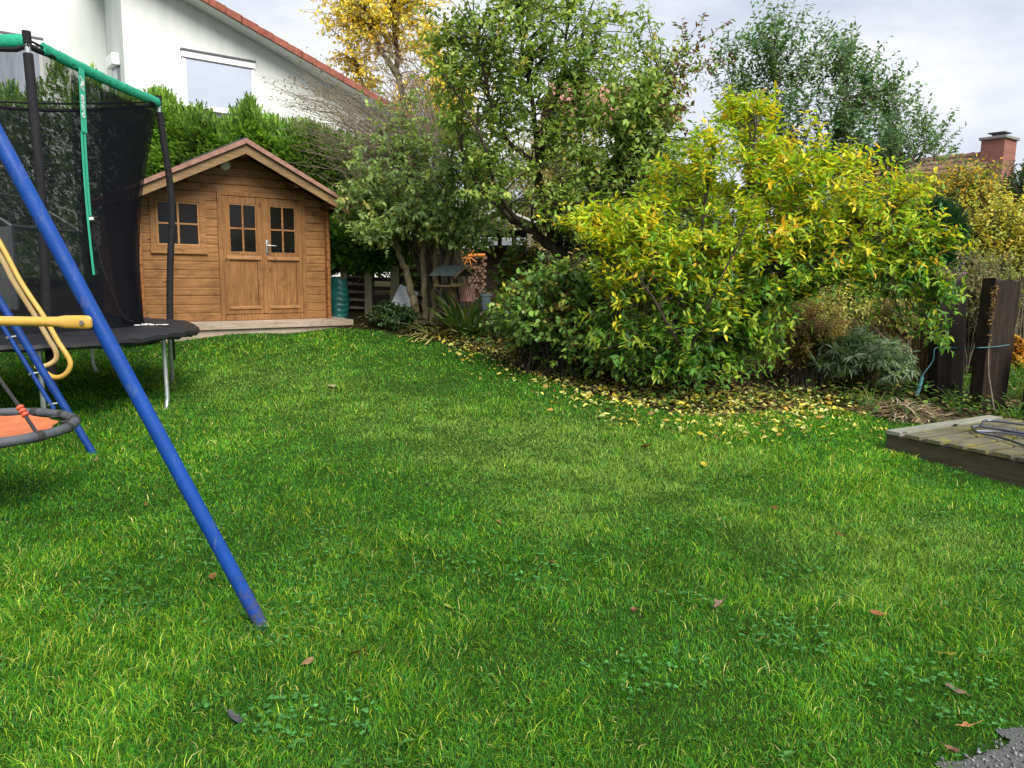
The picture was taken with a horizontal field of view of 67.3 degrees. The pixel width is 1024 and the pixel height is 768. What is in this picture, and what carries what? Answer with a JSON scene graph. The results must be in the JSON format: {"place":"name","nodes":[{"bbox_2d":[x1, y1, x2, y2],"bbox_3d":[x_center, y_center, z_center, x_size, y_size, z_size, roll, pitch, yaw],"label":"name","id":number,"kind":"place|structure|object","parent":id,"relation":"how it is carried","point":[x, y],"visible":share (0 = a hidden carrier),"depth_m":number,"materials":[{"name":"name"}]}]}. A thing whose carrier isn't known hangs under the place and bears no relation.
{"place":"outdoors","nodes":[
{"label":"outdoors","id":0,"kind":"place"},
{"bbox_2d":[0,276,1023,767],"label":"ground","id":1,"kind":"structure","parent":0,"point":[354,316],"depth_m":3.90,"materials":[{"name":"green plant"}]},
{"bbox_2d":[0,30,199,429],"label":"trampoline","id":2,"kind":"object","parent":1,"relation":"on","point":[79,134],"visible":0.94,"depth_m":6.81,"materials":[{"name":"black fabric"}]},
{"bbox_2d":[0,124,268,632],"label":"swing set","id":3,"kind":"object","parent":1,"relation":"on","point":[93,318],"visible":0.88,"depth_m":2.98,"materials":[{"name":"metal"}]},
{"bbox_2d":[0,239,72,379],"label":"glider swing","id":4,"kind":"object","parent":3,"relation":"hanging from","point":[32,311],"visible":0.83,"depth_m":6.05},
{"bbox_2d":[0,377,80,447],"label":"nest swing","id":5,"kind":"object","parent":3,"relation":"hanging from","point":[20,424],"visible":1,"depth_m":4.72,"materials":[{"name":"orange fabric"}]},
{"bbox_2d":[209,572,216,579],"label":"fallen leaf","id":6,"kind":"object","parent":1,"relation":"on","point":[212,575],"visible":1,"depth_m":3.67,"materials":[{"name":"orange plant"}]},
{"bbox_2d":[0,0,459,276],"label":"white house","id":7,"kind":"structure","parent":1,"relation":"on","point":[217,56],"depth_m":16.78,"materials":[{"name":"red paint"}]},
{"bbox_2d":[0,31,42,47],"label":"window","id":8,"kind":"structure","parent":7,"relation":"in","point":[39,40],"depth_m":16.25,"materials":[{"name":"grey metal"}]},
{"bbox_2d":[112,65,119,80],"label":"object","id":9,"kind":"structure","parent":7,"relation":"in","point":[116,71],"depth_m":16.30,"materials":[{"name":"white glass"}]},
{"bbox_2d":[180,47,255,113],"bbox_3d":[-6.480,-6.667,17.100,1.663,1.247,0.140,-6,11,-38],"label":"window","id":10,"kind":"structure","parent":7,"relation":"in","point":[219,85],"depth_m":17.07,"materials":[{"name":"grey metal"}]},
{"bbox_2d":[60,51,401,290],"bbox_3d":[-6.713,-3.927,14.197,10.075,4.452,1.451,1,8,0],"label":"conifer hedge","id":11,"kind":"object","parent":1,"relation":"on","point":[197,130],"visible":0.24,"depth_m":13.79,"materials":[{"name":"green plant"}]},
{"bbox_2d":[221,704,243,722],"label":"fallen leaf","id":12,"kind":"object","parent":1,"relation":"on","point":[232,714],"visible":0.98,"depth_m":2.52,"materials":[{"name":"grey plant"}]},
{"bbox_2d":[139,137,352,341],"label":"garden shed","id":13,"kind":"structure","parent":1,"relation":"on","point":[252,236],"depth_m":11.06,"materials":[{"name":"wood"}]},
{"bbox_2d":[148,193,207,253],"bbox_3d":[-4.588,-2.190,10.573,0.752,0.790,0.066,-6,11,-38],"label":"window","id":14,"kind":"structure","parent":13,"relation":"in","point":[190,220],"depth_m":10.59,"materials":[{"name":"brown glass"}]},
{"bbox_2d":[221,195,264,313],"bbox_3d":[-3.893,-1.858,11.167,0.585,1.676,0.056,-6,11,-38],"label":"door","id":15,"kind":"structure","parent":13,"relation":"in","point":[241,216],"depth_m":11.16,"materials":[{"name":"brown wood"}]},
{"bbox_2d":[262,198,302,312],"bbox_3d":[-3.415,-1.901,11.512,0.585,1.676,0.095,-6,11,-38],"label":"door","id":16,"kind":"structure","parent":13,"relation":"in","point":[283,235],"depth_m":11.53,"materials":[{"name":"brown wood"}]},
{"bbox_2d":[298,657,313,667],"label":"fallen leaf","id":17,"kind":"object","parent":1,"relation":"on","point":[307,660],"visible":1,"depth_m":2.88,"materials":[{"name":"orange plant"}]},
{"bbox_2d":[331,277,349,318],"bbox_3d":[-2.817,-1.399,12.540,0.338,0.670,0.304,1,8,0],"label":"barrel","id":18,"kind":"object","parent":1,"relation":"on","point":[340,302],"visible":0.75,"depth_m":12.42,"materials":[{"name":"green plastic"}]},
{"bbox_2d":[261,3,468,315],"bbox_3d":[-2.291,-3.622,12.654,3.642,5.020,2.230,1,8,0],"label":"bare twiggy shrub","id":19,"kind":"object","parent":1,"relation":"on","point":[364,129],"visible":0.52,"depth_m":12.48,"materials":[{"name":"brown plant"}]},
{"bbox_2d":[328,181,414,306],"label":"dark evergreen bush","id":20,"kind":"object","parent":1,"relation":"on","point":[347,251],"visible":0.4,"depth_m":12.59,"materials":[{"name":"green plant"}]},
{"bbox_2d":[331,265,450,313],"bbox_3d":[-2.090,-1.542,12.912,2.138,0.906,0.232,1,8,0],"label":"fence","id":21,"kind":"object","parent":1,"relation":"on","point":[394,278],"visible":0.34,"depth_m":12.87,"materials":[{"name":"grey wood"}]},
{"bbox_2d":[365,298,419,329],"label":"box bush","id":22,"kind":"object","parent":1,"relation":"on","point":[390,313],"visible":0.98,"depth_m":11.81,"materials":[{"name":"green plant"}]},
{"bbox_2d":[373,246,419,302],"bbox_3d":[-1.963,-1.846,13.419,0.998,1.936,0.080,1,8,0],"label":"lattice trellis","id":23,"kind":"object","parent":1,"relation":"on","point":[412,264],"visible":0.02,"depth_m":13.35,"materials":[{"name":"brown wood"}]},
{"bbox_2d":[300,0,494,155],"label":"golden autumn tree","id":24,"kind":"object","parent":1,"relation":"on","point":[356,21],"visible":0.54,"depth_m":22.28,"materials":[{"name":"yellow plant"}]},
{"bbox_2d":[392,284,417,307],"bbox_3d":[-1.818,-1.311,12.689,0.536,0.665,0.166,1,8,0],"label":"leaning panel","id":25,"kind":"object","parent":1,"relation":"on","point":[401,296],"visible":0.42,"depth_m":12.69,"materials":[{"name":"white plastic"}]},
{"bbox_2d":[383,249,473,295],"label":"shade bush","id":26,"kind":"object","parent":1,"relation":"on","point":[416,283],"visible":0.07,"depth_m":14.50,"materials":[{"name":"green plant"}]},
{"bbox_2d":[398,322,477,344],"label":"wilted strap plant","id":27,"kind":"object","parent":1,"relation":"on","point":[436,330],"visible":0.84,"depth_m":11.28,"materials":[{"name":"beige plant"}]},
{"bbox_2d":[330,81,546,324],"bbox_3d":[-1.108,-2.709,11.883,3.238,3.621,2.860,1,8,0],"label":"lilac tree","id":28,"kind":"object","parent":1,"relation":"on","point":[377,224],"visible":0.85,"depth_m":11.52,"materials":[{"name":"green plant"}]},
{"bbox_2d":[429,265,475,330],"bbox_3d":[-0.899,-1.236,11.643,0.512,1.106,0.494,7,11,38],"label":"bird table","id":29,"kind":"object","parent":1,"relation":"on","point":[453,271],"visible":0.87,"depth_m":11.53,"materials":[{"name":"grey wood"}]},
{"bbox_2d":[459,279,475,300],"bbox_3d":[-0.689,-1.456,11.931,0.223,0.340,0.183,-5,10,-35],"label":"hanging cloth","id":30,"kind":"object","parent":29,"relation":"hanging from","point":[467,293],"visible":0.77,"depth_m":11.88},
{"bbox_2d":[444,603,465,609],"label":"fallen leaf","id":31,"kind":"object","parent":1,"relation":"on","point":[448,605],"visible":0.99,"depth_m":3.39,"materials":[{"name":"plant"}]},
{"bbox_2d":[419,284,503,336],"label":"strap leaf plant","id":32,"kind":"object","parent":1,"relation":"on","point":[456,323],"visible":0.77,"depth_m":11.41,"materials":[{"name":"green plant"}]},
{"bbox_2d":[458,246,488,299],"bbox_3d":[-0.778,-2.046,14.200,0.677,0.974,0.550,1,8,0],"label":"log stack","id":33,"kind":"object","parent":1,"relation":"on","point":[471,258],"visible":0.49,"depth_m":14.05,"materials":[{"name":"brown wood"}]},
{"bbox_2d":[465,313,503,335],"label":"pale striped plant","id":34,"kind":"object","parent":1,"relation":"on","point":[489,330],"visible":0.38,"depth_m":11.44,"materials":[{"name":"green plant"}]},
{"bbox_2d":[479,294,491,310],"bbox_3d":[-0.412,-1.281,12.043,0.200,0.260,0.197,1,8,0],"label":"plant pot","id":35,"kind":"object","parent":1,"relation":"on","point":[485,298],"visible":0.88,"depth_m":11.98,"materials":[{"name":"grey ceramic"}]},
{"bbox_2d":[466,210,535,289],"bbox_3d":[-0.267,-2.691,15.878,1.500,1.787,1.600,1,8,0],"label":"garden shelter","id":36,"kind":"object","parent":1,"relation":"on","point":[491,260],"visible":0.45,"depth_m":16.50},
{"bbox_2d":[456,159,551,265],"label":"olive bush","id":37,"kind":"object","parent":1,"relation":"on","point":[507,224],"visible":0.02,"depth_m":17.87,"materials":[{"name":"green plant"}]},
{"bbox_2d":[0,447,1023,767],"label":"clover","id":38,"kind":"object","parent":1,"relation":"on","point":[542,627],"visible":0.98,"depth_m":3.15,"materials":[{"name":"green plant"}]},
{"bbox_2d":[488,236,553,338],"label":"currant bush","id":39,"kind":"object","parent":1,"relation":"on","point":[518,255],"visible":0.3,"depth_m":10.75,"materials":[{"name":"green plant"}]},
{"bbox_2d":[496,110,631,270],"bbox_3d":[1.281,-4.455,18.612,3.715,4.327,3.870,8,11,42],"label":"tangled bush","id":40,"kind":"object","parent":1,"relation":"on","point":[556,169],"visible":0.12,"depth_m":18.05,"materials":[{"name":"green plant"}]},
{"bbox_2d":[479,246,670,389],"bbox_3d":[0.730,-0.766,9.209,2.119,1.887,2.473,-2,9,-19],"label":"dogwood shrub","id":41,"kind":"object","parent":1,"relation":"on","point":[543,319],"visible":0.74,"depth_m":9.00,"materials":[{"name":"green plant"}]},
{"bbox_2d":[410,0,744,276],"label":"apple tree","id":42,"kind":"object","parent":1,"relation":"on","point":[640,111],"visible":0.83,"depth_m":9.65,"materials":[{"name":"green plant"}]},
{"bbox_2d":[538,82,681,211],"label":"salmon roof house","id":43,"kind":"structure","parent":1,"relation":"on","point":[553,94],"depth_m":30.92,"materials":[{"name":"tile"}]},
{"bbox_2d":[589,136,611,165],"bbox_3d":[3.406,-9.063,30.093,1.000,1.200,0.073,0,8,-8],"label":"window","id":44,"kind":"structure","parent":43,"relation":"in","point":[603,145],"depth_m":30.03,"materials":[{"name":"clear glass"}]},
{"bbox_2d":[398,323,923,446],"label":"leaf litter","id":45,"kind":"object","parent":1,"relation":"on","point":[729,403],"visible":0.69,"depth_m":8.19,"materials":[{"name":"yellow plant"}]},
{"bbox_2d":[570,165,753,331],"bbox_3d":[2.637,-2.355,13.000,2.857,2.982,3.083,-7,11,-43],"label":"laurel bush","id":46,"kind":"object","parent":1,"relation":"on","point":[685,213],"visible":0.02,"depth_m":12.67,"materials":[{"name":"green plant"}]},
{"bbox_2d":[349,291,1022,423],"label":"soil debris","id":47,"kind":"object","parent":1,"relation":"on","point":[750,382],"visible":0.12,"depth_m":8.93,"materials":[{"name":"brown soil"}]},
{"bbox_2d":[383,299,1023,420],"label":"ground cover","id":48,"kind":"object","parent":1,"relation":"on","point":[938,405],"visible":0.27,"depth_m":8.55,"materials":[{"name":"yellow plant"}]},
{"bbox_2d":[714,594,726,606],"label":"fallen leaf","id":49,"kind":"object","parent":1,"relation":"on","point":[718,602],"visible":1,"depth_m":3.46,"materials":[{"name":"plant"}]},
{"bbox_2d":[537,81,974,404],"bbox_3d":[2.514,-1.574,8.334,4.541,3.482,2.030,1,8,0],"label":"yellow shrub","id":50,"kind":"object","parent":1,"relation":"on","point":[785,250],"visible":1,"depth_m":8.03,"materials":[{"name":"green plant"}]},
{"bbox_2d":[751,294,860,387],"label":"russet bush","id":51,"kind":"object","parent":1,"relation":"on","point":[806,339],"visible":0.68,"depth_m":9.27,"materials":[{"name":"brown plant"}]},
{"bbox_2d":[763,306,870,368],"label":"dry grass clump","id":52,"kind":"object","parent":1,"relation":"on","point":[810,322],"visible":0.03,"depth_m":10.33,"materials":[{"name":"brown plant"}]},
{"bbox_2d":[755,268,888,332],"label":"golden weed bush","id":53,"kind":"object","parent":1,"relation":"on","point":[856,308],"visible":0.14,"depth_m":10.59,"materials":[{"name":"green plant"}]},
{"bbox_2d":[686,0,966,262],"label":"pear tree","id":54,"kind":"object","parent":1,"relation":"on","point":[892,138],"visible":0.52,"depth_m":10.94,"materials":[{"name":"green plant"}]},
{"bbox_2d":[755,172,961,338],"bbox_3d":[6.245,-2.456,14.238,3.375,3.344,3.370,-7,11,-43],"label":"hazel bush","id":55,"kind":"object","parent":1,"relation":"on","point":[879,234],"visible":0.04,"depth_m":13.75,"materials":[{"name":"green plant"}]},
{"bbox_2d":[807,324,921,386],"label":"silver leaf plant","id":56,"kind":"object","parent":1,"relation":"on","point":[867,353],"visible":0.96,"depth_m":8.84,"materials":[{"name":"green plant"}]},
{"bbox_2d":[843,382,912,408],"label":"weed tuft","id":57,"kind":"object","parent":1,"relation":"on","point":[872,404],"visible":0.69,"depth_m":8.29,"materials":[{"name":"green plant"}]},
{"bbox_2d":[870,610,889,614],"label":"fallen leaf","id":58,"kind":"object","parent":1,"relation":"on","point":[877,612],"visible":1,"depth_m":3.39,"materials":[{"name":"orange plant"}]},
{"bbox_2d":[856,283,925,372],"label":"yellow weed bush","id":59,"kind":"object","parent":1,"relation":"on","point":[892,320],"visible":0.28,"depth_m":10.51,"materials":[{"name":"green plant"}]},
{"bbox_2d":[825,159,972,327],"bbox_3d":[7.822,-2.866,16.189,2.564,3.508,2.634,-7,11,-42],"label":"barberry bush","id":60,"kind":"object","parent":1,"relation":"on","point":[918,177],"visible":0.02,"depth_m":15.68,"materials":[{"name":"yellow plant"}]},
{"bbox_2d":[846,396,963,423],"bbox_3d":[4.094,0.246,8.018,1.173,0.191,1.210,1,8,0],"label":"dry stalk heap","id":61,"kind":"object","parent":1,"relation":"on","point":[902,416],"visible":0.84,"depth_m":7.92,"materials":[{"name":"brown plant"}]},
{"bbox_2d":[812,131,1019,302],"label":"brown roof house","id":62,"kind":"structure","parent":1,"relation":"on","point":[995,146],"depth_m":23.43,"materials":[{"name":"tile"}]},
{"bbox_2d":[865,321,971,380],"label":"withered perennial","id":63,"kind":"object","parent":1,"relation":"on","point":[909,342],"visible":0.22,"depth_m":10.11,"materials":[{"name":"brown plant"}]},
{"bbox_2d":[904,261,969,392],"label":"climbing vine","id":64,"kind":"object","parent":1,"relation":"on","point":[921,364],"visible":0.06,"depth_m":9.27,"materials":[{"name":"green plant"}]},
{"bbox_2d":[904,192,975,273],"bbox_3d":[6.804,-1.755,12.352,1.087,2.596,1.122,1,8,0],"label":"dwarf conifer","id":65,"kind":"object","parent":1,"relation":"on","point":[955,213],"visible":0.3,"depth_m":12.02,"materials":[{"name":"green plant"}]},
{"bbox_2d":[931,650,956,654],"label":"fallen leaf","id":66,"kind":"object","parent":1,"relation":"on","point":[952,653],"visible":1,"depth_m":3.02,"materials":[{"name":"yellow plant"}]},
{"bbox_2d":[927,280,966,399],"bbox_3d":[5.042,-0.471,8.923,0.430,1.465,0.194,-1,9,-12],"label":"sleeper post","id":67,"kind":"object","parent":1,"relation":"on","point":[945,368],"visible":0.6,"depth_m":8.87,"materials":[{"name":"brown wood"}]},
{"bbox_2d":[915,344,1008,395],"bbox_3d":[4.961,-0.145,8.525,0.544,0.641,0.685,-2,9,-21],"label":"twine","id":68,"kind":"object","parent":67,"relation":"attached to","point":[920,383],"visible":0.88,"depth_m":8.75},
{"bbox_2d":[940,742,958,752],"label":"fallen leaf","id":69,"kind":"object","parent":1,"relation":"on","point":[952,749],"visible":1,"depth_m":2.41,"materials":[{"name":"brown plant"}]},
{"bbox_2d":[885,415,1023,486],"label":"wooden platform","id":70,"kind":"structure","parent":1,"relation":"on","point":[962,444],"depth_m":6.12,"materials":[{"name":"wood"}]},
{"bbox_2d":[971,419,1023,446],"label":"folded chair frame","id":71,"kind":"object","parent":70,"relation":"on","point":[1007,431],"visible":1,"depth_m":6.33,"materials":[{"name":"grey metal"}]},
{"bbox_2d":[945,683,972,695],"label":"fallen leaf","id":72,"kind":"object","parent":1,"relation":"on","point":[957,690],"visible":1,"depth_m":2.74,"materials":[{"name":"brown plant"}]},
{"bbox_2d":[902,153,1022,285],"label":"spindle bush","id":73,"kind":"object","parent":1,"relation":"on","point":[963,180],"visible":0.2,"depth_m":16.58,"materials":[{"name":"yellow plant"}]},
{"bbox_2d":[938,380,989,406],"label":"weed tuft","id":74,"kind":"object","parent":1,"relation":"on","point":[953,400],"visible":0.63,"depth_m":8.67,"materials":[{"name":"green plant"}]},
{"bbox_2d":[956,720,982,726],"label":"fallen leaf","id":75,"kind":"object","parent":1,"relation":"on","point":[965,724],"visible":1,"depth_m":2.54,"materials":[{"name":"plant"}]},
{"bbox_2d":[937,241,1023,377],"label":"wild rose bush","id":76,"kind":"object","parent":1,"relation":"on","point":[977,274],"visible":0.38,"depth_m":10.39,"materials":[{"name":"green plant"}]},
{"bbox_2d":[948,178,1023,346],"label":"witch hazel bush","id":77,"kind":"object","parent":1,"relation":"on","point":[997,230],"visible":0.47,"depth_m":12.50,"materials":[{"name":"yellow plant"}]},
{"bbox_2d":[968,278,1020,409],"bbox_3d":[5.255,-0.393,8.398,0.382,1.512,0.189,-2,9,-16],"label":"sleeper post","id":78,"kind":"object","parent":1,"relation":"on","point":[1004,320],"visible":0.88,"depth_m":8.32,"materials":[{"name":"brown wood"}]},
{"bbox_2d":[987,285,998,408],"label":"climbing vine","id":79,"kind":"object","parent":78,"relation":"attached to","point":[992,303],"visible":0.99,"depth_m":8.23,"materials":[{"name":"brown plant"}]},
{"bbox_2d":[983,394,1023,419],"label":"weed tuft","id":80,"kind":"object","parent":1,"relation":"on","point":[1019,414],"visible":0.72,"depth_m":7.96,"materials":[{"name":"green plant"}]},
{"bbox_2d":[996,157,1023,314],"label":"dark bush","id":81,"kind":"object","parent":1,"relation":"on","point":[1017,189],"visible":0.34,"depth_m":15.03,"materials":[{"name":"green plant"}]},
{"bbox_2d":[1006,381,1023,399],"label":"weed tuft","id":82,"kind":"object","parent":1,"relation":"on","point":[1020,393],"visible":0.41,"depth_m":9.07,"materials":[{"name":"green plant"}]},
{"bbox_2d":[1011,334,1023,369],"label":"orange bush","id":83,"kind":"object","parent":1,"relation":"on","point":[1018,353],"visible":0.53,"depth_m":11.20,"materials":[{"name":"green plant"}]},
{"bbox_2d":[216,0,1023,272],"label":"sky","id":84,"kind":"structure","parent":0,"point":[969,54],"materials":[{"name":"white"}]},
{"bbox_2d":[880,336,1023,391],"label":"grass","id":85,"kind":"structure","parent":0,"point":[966,384],"depth_m":10.10,"materials":[{"name":"plant"}]},
{"bbox_2d":[935,723,1023,767],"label":"gravel path","id":86,"kind":"structure","parent":0,"point":[1000,753],"depth_m":2.40,"materials":[{"name":"grey gravel"}]}
]}

